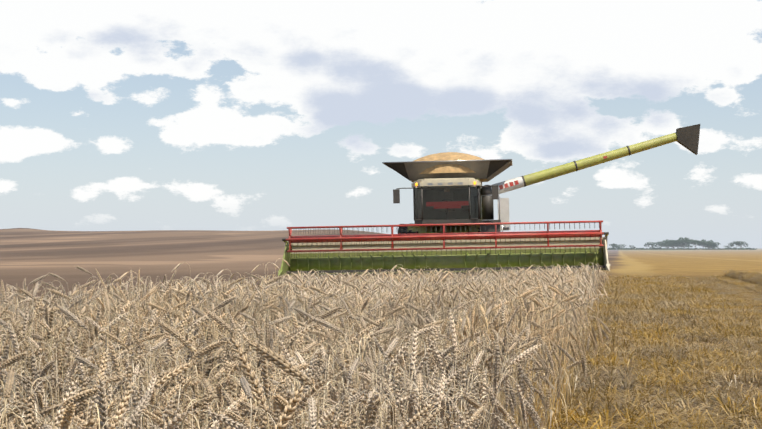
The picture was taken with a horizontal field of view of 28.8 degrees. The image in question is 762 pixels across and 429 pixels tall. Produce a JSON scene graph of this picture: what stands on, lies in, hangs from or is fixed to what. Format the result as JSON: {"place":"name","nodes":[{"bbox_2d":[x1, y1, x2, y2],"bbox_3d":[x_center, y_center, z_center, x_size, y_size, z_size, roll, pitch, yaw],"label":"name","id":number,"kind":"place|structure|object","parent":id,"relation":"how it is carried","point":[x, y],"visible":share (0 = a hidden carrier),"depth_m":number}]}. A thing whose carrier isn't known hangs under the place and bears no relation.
{"place":"outdoors","nodes":[
{"label":"outdoors","id":0,"kind":"place"},
{"bbox_2d":[0,228,761,428],"bbox_3d":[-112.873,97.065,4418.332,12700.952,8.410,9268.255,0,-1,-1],"label":"field ground","id":1,"kind":"structure","parent":0,"point":[29,255],"depth_m":121.86},
{"bbox_2d":[278,124,699,275],"bbox_3d":[4.902,-0.569,61.565,16.810,6.084,13.050,-1,-1,5],"label":"combine harvester","id":2,"kind":"object","parent":1,"relation":"on","point":[457,227],"visible":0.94,"depth_m":58.29},
{"bbox_2d":[644,242,656,247],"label":"tree","id":3,"kind":"object","parent":1,"relation":"on","point":[648,244],"visible":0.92,"depth_m":2079.14},
{"bbox_2d":[655,241,666,247],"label":"tree","id":4,"kind":"object","parent":1,"relation":"on","point":[658,243],"visible":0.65,"depth_m":2065.27},
{"bbox_2d":[659,242,672,247],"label":"tree","id":5,"kind":"object","parent":1,"relation":"on","point":[667,244],"visible":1,"depth_m":1976.72},
{"bbox_2d":[665,240,678,246],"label":"tree","id":6,"kind":"object","parent":1,"relation":"on","point":[671,241],"visible":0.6,"depth_m":2006.72},
{"bbox_2d":[607,247,756,249],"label":"hedge bushes","id":7,"kind":"object","parent":1,"relation":"on","point":[713,248],"visible":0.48,"depth_m":2042.07},
{"bbox_2d":[673,237,691,249],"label":"tree","id":8,"kind":"object","parent":1,"relation":"on","point":[683,241],"visible":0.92,"depth_m":1946.72},
{"bbox_2d":[687,240,705,249],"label":"tree","id":9,"kind":"object","parent":1,"relation":"on","point":[694,242],"visible":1,"depth_m":1888.71},
{"bbox_2d":[701,241,712,247],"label":"tree","id":10,"kind":"object","parent":1,"relation":"on","point":[708,244],"visible":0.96,"depth_m":1945.18},
{"bbox_2d":[703,240,716,248],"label":"tree","id":11,"kind":"object","parent":1,"relation":"on","point":[714,244],"visible":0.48,"depth_m":2038.96},
{"bbox_2d":[728,241,739,249],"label":"tree","id":12,"kind":"object","parent":1,"relation":"on","point":[731,244],"visible":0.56,"depth_m":1966.27},
{"bbox_2d":[734,241,747,249],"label":"tree","id":13,"kind":"object","parent":1,"relation":"on","point":[741,243],"visible":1,"depth_m":1916.08},
{"bbox_2d":[0,0,761,247],"label":"sky","id":14,"kind":"structure","parent":0,"point":[116,115]}
]}

